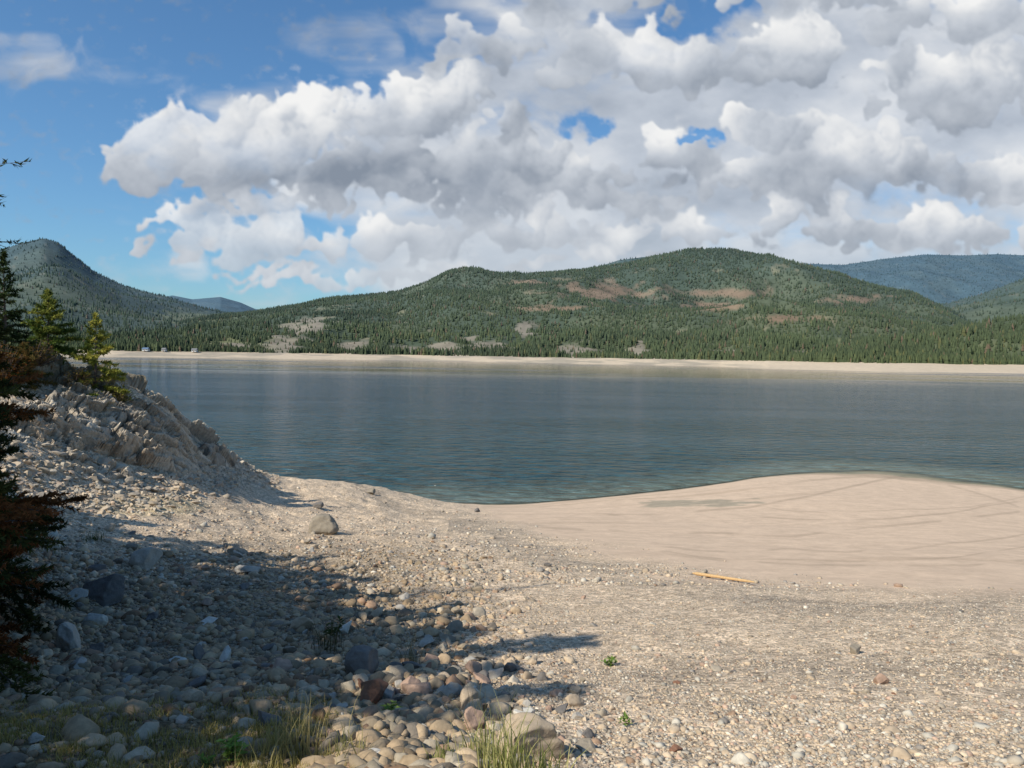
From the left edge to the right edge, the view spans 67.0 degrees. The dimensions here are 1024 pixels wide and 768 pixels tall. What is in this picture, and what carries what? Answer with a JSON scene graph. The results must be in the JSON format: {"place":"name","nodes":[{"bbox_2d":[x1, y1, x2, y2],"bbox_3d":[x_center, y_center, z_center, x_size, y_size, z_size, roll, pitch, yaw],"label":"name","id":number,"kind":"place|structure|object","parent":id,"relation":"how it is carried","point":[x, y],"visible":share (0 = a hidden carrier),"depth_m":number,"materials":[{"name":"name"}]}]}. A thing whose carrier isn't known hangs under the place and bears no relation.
{"place":"outdoors","nodes":[
{"label":"outdoors","id":0,"kind":"place"},
{"bbox_2d":[0,239,222,333],"bbox_3d":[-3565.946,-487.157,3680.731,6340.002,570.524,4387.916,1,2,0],"label":"hill","id":1,"kind":"structure","parent":0,"point":[50,250],"depth_m":2565.10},
{"bbox_2d":[169,295,258,311],"bbox_3d":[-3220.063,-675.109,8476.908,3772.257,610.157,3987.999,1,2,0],"label":"hill","id":2,"kind":"structure","parent":0,"point":[222,303],"depth_m":8464.38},
{"bbox_2d":[0,382,1023,767],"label":"ground","id":3,"kind":"structure","parent":0,"point":[916,534],"depth_m":15.99,"materials":[{"name":"sand"}]},
{"bbox_2d":[0,158,30,249],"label":"conifer tree","id":4,"kind":"object","parent":3,"relation":"on","point":[21,164],"visible":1,"depth_m":7.49,"materials":[{"name":"green plant"}]},
{"bbox_2d":[0,248,43,355],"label":"conifer tree","id":5,"kind":"object","parent":3,"relation":"on","point":[16,336],"visible":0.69,"depth_m":26.93,"materials":[{"name":"green plant"}]},
{"bbox_2d":[6,342,58,390],"bbox_3d":[-16.455,-0.468,26.090,1.747,1.992,1.720,2,2,19],"label":"conifer tree","id":6,"kind":"object","parent":3,"relation":"on","point":[23,346],"visible":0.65,"depth_m":25.93,"materials":[{"name":"green plant"}]},
{"bbox_2d":[0,382,66,701],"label":"conifer tree","id":7,"kind":"object","parent":3,"relation":"on","point":[13,574],"visible":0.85,"depth_m":5.25,"materials":[{"name":"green plant"}]},
{"bbox_2d":[28,732,44,743],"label":"boulder","id":8,"kind":"object","parent":3,"relation":"on","point":[35,737],"visible":0.94,"depth_m":3.81,"materials":[{"name":"grey stone"}]},
{"bbox_2d":[12,339,62,367],"bbox_3d":[-16.657,-1.013,27.011,1.655,1.145,1.791,1,2,0],"label":"shrub","id":9,"kind":"object","parent":3,"relation":"on","point":[43,361],"visible":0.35,"depth_m":27.07,"materials":[{"name":"brown plant"}]},
{"bbox_2d":[0,326,76,639],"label":"conifer tree","id":10,"kind":"object","parent":3,"relation":"on","point":[9,592],"visible":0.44,"depth_m":7.16,"materials":[{"name":"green plant"}]},
{"bbox_2d":[0,298,87,607],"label":"conifer tree","id":11,"kind":"object","parent":3,"relation":"on","point":[81,498],"visible":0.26,"depth_m":8.94,"materials":[{"name":"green plant"}]},
{"bbox_2d":[55,622,80,650],"bbox_3d":[-3.975,2.304,6.945,0.210,0.319,0.198,3,3,44],"label":"boulder","id":12,"kind":"object","parent":3,"relation":"on","point":[67,636],"visible":0.84,"depth_m":6.90,"materials":[{"name":"grey stone"}]},
{"bbox_2d":[57,362,99,387],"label":"shrub","id":13,"kind":"object","parent":3,"relation":"on","point":[76,377],"visible":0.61,"depth_m":27.72,"materials":[{"name":"green plant"}]},
{"bbox_2d":[68,588,88,600],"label":"cobble","id":14,"kind":"object","parent":3,"relation":"on","point":[81,592],"visible":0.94,"depth_m":9.06,"materials":[{"name":"grey stone"}]},
{"bbox_2d":[70,656,86,668],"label":"cobble","id":15,"kind":"object","parent":3,"relation":"on","point":[81,659],"visible":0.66,"depth_m":6.06,"materials":[{"name":"grey stone"}]},
{"bbox_2d":[81,531,106,541],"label":"grass tuft","id":16,"kind":"object","parent":3,"relation":"on","point":[94,538],"visible":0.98,"depth_m":14.31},
{"bbox_2d":[82,613,107,625],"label":"boulder","id":17,"kind":"object","parent":3,"relation":"on","point":[101,619],"visible":0.83,"depth_m":7.88,"materials":[{"name":"stone"}]},
{"bbox_2d":[89,642,103,651],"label":"cobble","id":18,"kind":"object","parent":3,"relation":"on","point":[99,646],"visible":0.56,"depth_m":7.05,"materials":[{"name":"grey stone"}]},
{"bbox_2d":[88,564,105,571],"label":"cobble","id":19,"kind":"object","parent":3,"relation":"on","point":[96,567],"visible":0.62,"depth_m":11.59,"materials":[{"name":"grey stone"}]},
{"bbox_2d":[82,573,124,606],"bbox_3d":[-5.000,2.489,9.379,0.589,0.413,0.423,3,3,41],"label":"boulder","id":20,"kind":"object","parent":3,"relation":"on","point":[107,590],"visible":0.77,"depth_m":9.27,"materials":[{"name":"grey stone"}]},
{"bbox_2d":[105,381,135,403],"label":"shrub","id":21,"kind":"object","parent":3,"relation":"on","point":[120,397],"visible":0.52,"depth_m":28.59,"materials":[{"name":"green plant"}]},
{"bbox_2d":[0,346,254,487],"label":"rocky outcrop","id":22,"kind":"object","parent":3,"relation":"on","point":[159,434],"visible":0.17,"depth_m":27.19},
{"bbox_2d":[0,341,36,380],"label":"shrub","id":23,"kind":"object","parent":22,"relation":"on","point":[14,367],"visible":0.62,"depth_m":25.46,"materials":[{"name":"brown plant"}]},
{"bbox_2d":[19,289,83,365],"bbox_3d":[-17.262,-2.061,28.894,2.315,3.096,2.642,1,2,0],"label":"conifer tree","id":24,"kind":"object","parent":22,"relation":"on","point":[45,331],"visible":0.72,"depth_m":28.79,"materials":[{"name":"green plant"}]},
{"bbox_2d":[67,312,131,395],"bbox_3d":[-15.168,-0.979,28.577,2.075,3.434,2.474,-1,3,-43],"label":"conifer tree","id":25,"kind":"object","parent":22,"relation":"on","point":[91,356],"visible":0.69,"depth_m":28.39,"materials":[{"name":"green plant"}]},
{"bbox_2d":[0,356,280,533],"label":"rubble","id":26,"kind":"object","parent":3,"relation":"on","point":[14,464],"visible":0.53,"depth_m":23.09,"materials":[{"name":"stone"}]},
{"bbox_2d":[128,547,162,570],"bbox_3d":[-5.895,2.821,12.442,0.300,0.434,0.506,2,2,20],"label":"boulder","id":27,"kind":"object","parent":3,"relation":"on","point":[148,558],"visible":0.84,"depth_m":12.31,"materials":[{"name":"grey stone"}]},
{"bbox_2d":[175,714,188,723],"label":"cobble","id":28,"kind":"object","parent":3,"relation":"on","point":[181,719],"visible":0.89,"depth_m":4.29,"materials":[{"name":"grey stone"}]},
{"bbox_2d":[181,689,202,703],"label":"boulder","id":29,"kind":"object","parent":3,"relation":"on","point":[192,695],"visible":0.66,"depth_m":4.67,"materials":[{"name":"beige stone"}]},
{"bbox_2d":[188,675,206,687],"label":"cobble","id":30,"kind":"object","parent":3,"relation":"on","point":[197,682],"visible":0.81,"depth_m":5.73,"materials":[{"name":"grey stone"}]},
{"bbox_2d":[193,644,205,660],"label":"cobble","id":31,"kind":"object","parent":3,"relation":"on","point":[198,652],"visible":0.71,"depth_m":6.72,"materials":[{"name":"grey stone"}]},
{"bbox_2d":[0,678,403,767],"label":"grass","id":32,"kind":"structure","parent":3,"relation":"on","point":[202,744],"depth_m":3.92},
{"bbox_2d":[196,752,215,767],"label":"leafy plant","id":33,"kind":"object","parent":3,"relation":"on","point":[206,758],"visible":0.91,"depth_m":3.41,"materials":[{"name":"green plant"}]},
{"bbox_2d":[201,598,212,605],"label":"cobble","id":34,"kind":"object","parent":3,"relation":"on","point":[207,601],"visible":1,"depth_m":9.79,"materials":[{"name":"stone"}]},
{"bbox_2d":[200,616,217,624],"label":"cobble","id":35,"kind":"object","parent":3,"relation":"on","point":[209,619],"visible":0.47,"depth_m":8.85,"materials":[{"name":"stone"}]},
{"bbox_2d":[219,645,230,661],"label":"cobble","id":36,"kind":"object","parent":3,"relation":"on","point":[225,654],"visible":0.58,"depth_m":6.82,"materials":[{"name":"stone"}]},
{"bbox_2d":[215,732,249,765],"bbox_3d":[-1.228,1.624,3.451,0.139,0.142,0.150,2,2,33],"label":"leafy plant","id":37,"kind":"object","parent":3,"relation":"on","point":[232,746],"visible":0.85,"depth_m":3.43,"materials":[{"name":"green plant"}]},
{"bbox_2d":[227,546,248,555],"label":"cobble","id":38,"kind":"object","parent":3,"relation":"on","point":[237,549],"visible":0.73,"depth_m":16.66,"materials":[{"name":"grey stone"}]},
{"bbox_2d":[234,565,261,572],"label":"boulder","id":39,"kind":"object","parent":3,"relation":"on","point":[243,568],"visible":0.88,"depth_m":13.80,"materials":[{"name":"grey stone"}]},
{"bbox_2d":[258,710,281,726],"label":"boulder","id":40,"kind":"object","parent":3,"relation":"on","point":[263,715],"visible":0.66,"depth_m":4.11,"materials":[{"name":"grey stone"}]},
{"bbox_2d":[235,706,316,767],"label":"grass tuft","id":41,"kind":"object","parent":3,"relation":"on","point":[294,754],"visible":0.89,"depth_m":3.43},
{"bbox_2d":[272,658,292,670],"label":"cobble","id":42,"kind":"object","parent":3,"relation":"on","point":[286,664],"visible":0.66,"depth_m":5.97,"materials":[{"name":"stone"}]},
{"bbox_2d":[282,646,296,652],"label":"cobble","id":43,"kind":"object","parent":3,"relation":"on","point":[289,649],"visible":0.72,"depth_m":7.17,"materials":[{"name":"grey stone"}]},
{"bbox_2d":[290,617,313,629],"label":"cobble","id":44,"kind":"object","parent":3,"relation":"on","point":[298,622],"visible":0.68,"depth_m":8.08,"materials":[{"name":"beige stone"}]},
{"bbox_2d":[270,689,361,760],"bbox_3d":[-0.921,1.510,3.545,0.384,0.308,0.339,2,3,35],"label":"grass tuft","id":45,"kind":"object","parent":3,"relation":"on","point":[308,736],"visible":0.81,"depth_m":3.48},
{"bbox_2d":[308,513,338,534],"bbox_3d":[-5.444,4.154,22.543,0.865,0.741,0.770,1,2,0],"label":"boulder","id":46,"kind":"object","parent":3,"relation":"on","point":[324,524],"visible":0.84,"depth_m":22.26,"materials":[{"name":"grey stone"}]},
{"bbox_2d":[309,612,343,652],"bbox_3d":[-1.806,2.353,7.347,0.437,0.368,0.343,1,2,0],"label":"grass tuft","id":47,"kind":"object","parent":3,"relation":"on","point":[327,644],"visible":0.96,"depth_m":7.34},
{"bbox_2d":[323,615,344,636],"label":"leafy plant","id":48,"kind":"object","parent":3,"relation":"on","point":[334,630],"visible":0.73,"depth_m":7.71,"materials":[{"name":"green plant"}]},
{"bbox_2d":[305,723,371,765],"bbox_3d":[-0.751,1.575,3.376,0.290,0.154,0.281,1,2,0],"label":"grass tuft","id":49,"kind":"object","parent":3,"relation":"on","point":[343,745],"visible":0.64,"depth_m":3.39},
{"bbox_2d":[338,620,351,633],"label":"cobble","id":50,"kind":"object","parent":3,"relation":"on","point":[345,628],"visible":0.71,"depth_m":7.88,"materials":[{"name":"stone"}]},
{"bbox_2d":[352,673,367,686],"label":"cobble","id":51,"kind":"object","parent":3,"relation":"on","point":[363,677],"visible":0.41,"depth_m":5.36,"materials":[{"name":"beige stone"}]},
{"bbox_2d":[344,644,378,674],"bbox_3d":[-1.128,2.074,5.767,0.240,0.222,0.238,1,2,0],"label":"boulder","id":52,"kind":"object","parent":3,"relation":"on","point":[362,656],"visible":0.83,"depth_m":5.72,"materials":[{"name":"grey stone"}]},
{"bbox_2d":[360,678,388,704],"bbox_3d":[-0.889,2.010,5.019,0.184,0.215,0.173,1,2,0],"label":"boulder","id":53,"kind":"object","parent":3,"relation":"on","point":[373,690],"visible":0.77,"depth_m":4.96,"materials":[{"name":"orange stone"}]},
{"bbox_2d":[370,607,383,617],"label":"cobble","id":54,"kind":"object","parent":3,"relation":"on","point":[377,612],"visible":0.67,"depth_m":9.98,"materials":[{"name":"beige stone"}]},
{"bbox_2d":[382,685,394,698],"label":"cobble","id":55,"kind":"object","parent":3,"relation":"on","point":[389,693],"visible":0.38,"depth_m":5.09,"materials":[{"name":"grey stone"}]},
{"bbox_2d":[380,701,401,710],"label":"leafy plant","id":56,"kind":"object","parent":3,"relation":"on","point":[389,706],"visible":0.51,"depth_m":4.19,"materials":[{"name":"green plant"}]},
{"bbox_2d":[389,665,408,676],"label":"cobble","id":57,"kind":"object","parent":3,"relation":"on","point":[396,670],"visible":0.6,"depth_m":5.62,"materials":[{"name":"grey stone"}]},
{"bbox_2d":[395,648,411,658],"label":"cobble","id":58,"kind":"object","parent":3,"relation":"on","point":[397,653],"visible":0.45,"depth_m":7.02,"materials":[{"name":"grey stone"}]},
{"bbox_2d":[394,630,422,663],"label":"grass tuft","id":59,"kind":"object","parent":3,"relation":"on","point":[410,653],"visible":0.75,"depth_m":6.28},
{"bbox_2d":[400,675,420,690],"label":"cobble","id":60,"kind":"object","parent":3,"relation":"on","point":[410,679],"visible":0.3,"depth_m":5.26,"materials":[{"name":"stone"}]},
{"bbox_2d":[402,661,421,669],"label":"cobble","id":61,"kind":"object","parent":3,"relation":"on","point":[416,665],"visible":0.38,"depth_m":6.08,"materials":[{"name":"grey stone"}]},
{"bbox_2d":[401,682,432,694],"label":"boulder","id":62,"kind":"object","parent":3,"relation":"on","point":[424,688],"visible":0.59,"depth_m":5.10,"materials":[{"name":"stone"}]},
{"bbox_2d":[418,634,433,647],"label":"cobble","id":63,"kind":"object","parent":3,"relation":"on","point":[426,640],"visible":0.84,"depth_m":7.76,"materials":[{"name":"grey stone"}]},
{"bbox_2d":[423,653,438,661],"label":"cobble","id":64,"kind":"object","parent":3,"relation":"on","point":[428,656],"visible":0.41,"depth_m":6.60,"materials":[{"name":"stone"}]},
{"bbox_2d":[422,730,466,759],"bbox_3d":[-0.296,1.575,3.306,0.241,0.136,0.226,1,2,0],"label":"grass tuft","id":65,"kind":"object","parent":3,"relation":"on","point":[442,752],"visible":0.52,"depth_m":3.33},
{"bbox_2d":[439,633,455,641],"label":"cobble","id":66,"kind":"object","parent":3,"relation":"on","point":[443,636],"visible":0.69,"depth_m":7.95,"materials":[{"name":"grey stone"}]},
{"bbox_2d":[441,682,462,695],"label":"boulder","id":67,"kind":"object","parent":3,"relation":"on","point":[450,688],"visible":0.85,"depth_m":5.00,"materials":[{"name":"grey stone"}]},
{"bbox_2d":[444,620,463,632],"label":"cobble","id":68,"kind":"object","parent":3,"relation":"on","point":[457,625],"visible":0.58,"depth_m":8.30,"materials":[{"name":"grey stone"}]},
{"bbox_2d":[460,686,478,709],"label":"cobble","id":69,"kind":"object","parent":3,"relation":"on","point":[466,691],"visible":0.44,"depth_m":4.72,"materials":[{"name":"beige stone"}]},
{"bbox_2d":[465,660,480,673],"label":"cobble","id":70,"kind":"object","parent":3,"relation":"on","point":[472,666],"visible":0.77,"depth_m":6.38,"materials":[{"name":"stone"}]},
{"bbox_2d":[463,699,482,710],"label":"cobble","id":71,"kind":"object","parent":3,"relation":"on","point":[474,701],"visible":0.36,"depth_m":4.57,"materials":[{"name":"beige stone"}]},
{"bbox_2d":[464,706,484,730],"bbox_3d":[-0.202,1.816,4.157,0.113,0.150,0.129,1,2,0],"label":"boulder","id":72,"kind":"object","parent":3,"relation":"on","point":[471,716],"visible":0.73,"depth_m":4.13,"materials":[{"name":"stone"}]},
{"bbox_2d":[460,675,494,719],"bbox_3d":[-0.210,1.785,4.371,0.230,0.276,0.187,0,2,-25],"label":"grass tuft","id":73,"kind":"object","parent":3,"relation":"on","point":[477,700],"visible":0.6,"depth_m":4.36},
{"bbox_2d":[473,672,491,684],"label":"cobble","id":74,"kind":"object","parent":3,"relation":"on","point":[483,678],"visible":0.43,"depth_m":5.56,"materials":[{"name":"stone"}]},
{"bbox_2d":[481,660,492,670],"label":"cobble","id":75,"kind":"object","parent":3,"relation":"on","point":[486,665],"visible":0.62,"depth_m":6.44,"materials":[{"name":"beige stone"}]},
{"bbox_2d":[455,706,519,760],"bbox_3d":[-0.134,1.557,3.341,0.293,0.228,0.335,2,2,22],"label":"grass tuft","id":76,"kind":"object","parent":3,"relation":"on","point":[479,748],"visible":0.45,"depth_m":3.39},
{"bbox_2d":[447,688,542,767],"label":"grass tuft","id":77,"kind":"object","parent":3,"relation":"on","point":[506,761],"visible":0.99,"depth_m":2.95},
{"bbox_2d":[488,667,503,678],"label":"cobble","id":78,"kind":"object","parent":3,"relation":"on","point":[495,673],"visible":0.64,"depth_m":6.15,"materials":[{"name":"grey stone"}]},
{"bbox_2d":[11,477,993,593],"bbox_3d":[-5.634,5.064,29.280,20.108,7.422,39.804,0,2,-18],"label":"shingle","id":79,"kind":"object","parent":3,"relation":"on","point":[94,551],"visible":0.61,"depth_m":15.79,"materials":[{"name":"gravel"}]},
{"bbox_2d":[503,662,516,671],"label":"cobble","id":80,"kind":"object","parent":3,"relation":"on","point":[510,666],"visible":0.81,"depth_m":6.41,"materials":[{"name":"grey stone"}]},
{"bbox_2d":[0,546,1023,767],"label":"pebbles","id":81,"kind":"object","parent":3,"relation":"on","point":[77,726],"visible":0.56,"depth_m":5.38,"materials":[{"name":"gravel"}]},
{"bbox_2d":[513,707,534,713],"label":"cobble","id":82,"kind":"object","parent":3,"relation":"on","point":[529,709],"visible":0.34,"depth_m":4.36,"materials":[{"name":"stone"}]},
{"bbox_2d":[494,712,565,760],"bbox_3d":[0.061,1.606,3.447,0.296,0.266,0.214,0,2,-27],"label":"boulder","id":83,"kind":"object","parent":3,"relation":"on","point":[546,731],"visible":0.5,"depth_m":3.38,"materials":[{"name":"beige stone"}]},
{"bbox_2d":[526,655,536,663],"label":"cobble","id":84,"kind":"object","parent":3,"relation":"on","point":[532,660],"visible":0.99,"depth_m":6.62,"materials":[{"name":"beige stone"}]},
{"bbox_2d":[536,672,547,680],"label":"cobble","id":85,"kind":"object","parent":3,"relation":"on","point":[541,676],"visible":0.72,"depth_m":6.00,"materials":[{"name":"grey stone"}]},
{"bbox_2d":[510,727,585,767],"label":"grass tuft","id":86,"kind":"object","parent":3,"relation":"on","point":[542,759],"visible":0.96,"depth_m":2.97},
{"bbox_2d":[549,689,562,696],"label":"cobble","id":87,"kind":"object","parent":3,"relation":"on","point":[554,693],"visible":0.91,"depth_m":5.17,"materials":[{"name":"stone"}]},
{"bbox_2d":[555,703,567,712],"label":"cobble","id":88,"kind":"object","parent":3,"relation":"on","point":[562,708],"visible":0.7,"depth_m":4.65,"materials":[{"name":"grey stone"}]},
{"bbox_2d":[565,694,583,706],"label":"cobble","id":89,"kind":"object","parent":3,"relation":"on","point":[573,700],"visible":0.85,"depth_m":4.84,"materials":[{"name":"beige stone"}]},
{"bbox_2d":[567,685,581,694],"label":"cobble","id":90,"kind":"object","parent":3,"relation":"on","point":[573,689],"visible":0.73,"depth_m":5.25,"materials":[{"name":"grey stone"}]},
{"bbox_2d":[571,712,583,718],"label":"cobble","id":91,"kind":"object","parent":3,"relation":"on","point":[577,715],"visible":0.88,"depth_m":4.44,"materials":[{"name":"grey stone"}]},
{"bbox_2d":[575,738,595,751],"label":"boulder","id":92,"kind":"object","parent":3,"relation":"on","point":[587,744],"visible":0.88,"depth_m":3.65,"materials":[{"name":"grey stone"}]},
{"bbox_2d":[582,728,594,737],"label":"cobble","id":93,"kind":"object","parent":3,"relation":"on","point":[588,733],"visible":0.89,"depth_m":4.00,"materials":[{"name":"grey stone"}]},
{"bbox_2d":[601,656,617,666],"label":"leafy plant","id":94,"kind":"object","parent":3,"relation":"on","point":[610,662],"visible":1,"depth_m":6.70,"materials":[{"name":"green plant"}]},
{"bbox_2d":[619,711,632,725],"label":"leafy plant","id":95,"kind":"object","parent":3,"relation":"on","point":[624,717],"visible":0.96,"depth_m":4.30,"materials":[{"name":"green plant"}]},
{"bbox_2d":[669,744,682,752],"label":"boulder","id":96,"kind":"object","parent":3,"relation":"on","point":[674,747],"visible":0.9,"depth_m":3.68,"materials":[{"name":"pink stone"}]},
{"bbox_2d":[692,572,753,581],"bbox_3d":[3.976,3.640,14.562,0.108,0.261,1.574,0,2,-30],"label":"driftwood log","id":97,"kind":"object","parent":3,"relation":"on","point":[717,576],"visible":0.98,"depth_m":14.59,"materials":[{"name":"brown wood"}]},
{"bbox_2d":[849,643,860,654],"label":"boulder","id":98,"kind":"object","parent":3,"relation":"on","point":[854,648],"visible":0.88,"depth_m":7.25,"materials":[{"name":"grey stone"}]},
{"bbox_2d":[873,673,888,683],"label":"boulder","id":99,"kind":"object","parent":3,"relation":"on","point":[880,678],"visible":0.94,"depth_m":5.61,"materials":[{"name":"stone"}]},
{"bbox_2d":[0,521,1023,767],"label":"gravel","id":100,"kind":"structure","parent":0,"point":[416,747],"depth_m":5.85,"materials":[{"name":"stone"}]},
{"bbox_2d":[6,0,1023,292],"bbox_3d":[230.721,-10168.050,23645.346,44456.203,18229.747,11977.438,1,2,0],"label":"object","id":101,"kind":"structure","parent":0,"point":[836,122],"depth_m":27462.21,"materials":[{"name":"white"}]},
{"bbox_2d":[61,349,1023,373],"bbox_3d":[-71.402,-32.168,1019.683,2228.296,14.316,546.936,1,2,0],"label":"shore","id":102,"kind":"structure","parent":0,"point":[924,367],"depth_m":1112.87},
{"bbox_2d":[63,356,1023,503],"bbox_3d":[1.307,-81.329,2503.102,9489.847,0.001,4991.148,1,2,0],"label":"lake water","id":103,"kind":"structure","parent":0,"point":[483,432],"depth_m":119.45,"materials":[{"name":"liquid"}]},
{"bbox_2d":[132,319,1023,361],"bbox_3d":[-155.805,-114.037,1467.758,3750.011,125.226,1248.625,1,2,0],"label":"hill","id":104,"kind":"structure","parent":0,"point":[638,349],"depth_m":1406.36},
{"bbox_2d":[194,249,966,341],"bbox_3d":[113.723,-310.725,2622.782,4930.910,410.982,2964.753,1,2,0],"label":"hill","id":105,"kind":"structure","parent":0,"point":[739,294],"depth_m":2307.13,"materials":[{"name":"plant"}]},
{"bbox_2d":[805,254,1023,303],"bbox_3d":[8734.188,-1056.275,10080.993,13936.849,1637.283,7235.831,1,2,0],"label":"hill","id":106,"kind":"structure","parent":0,"point":[952,287],"depth_m":9739.58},
{"bbox_2d":[0,237,1023,364],"bbox_3d":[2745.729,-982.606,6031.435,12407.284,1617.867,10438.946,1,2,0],"label":"forest","id":107,"kind":"object","parent":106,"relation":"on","point":[884,348],"visible":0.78,"depth_m":1614.11,"materials":[{"name":"plant"}]},
{"bbox_2d":[942,280,1023,322],"bbox_3d":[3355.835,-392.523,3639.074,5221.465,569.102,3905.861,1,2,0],"label":"hill","id":108,"kind":"structure","parent":0,"point":[1007,306],"depth_m":2969.04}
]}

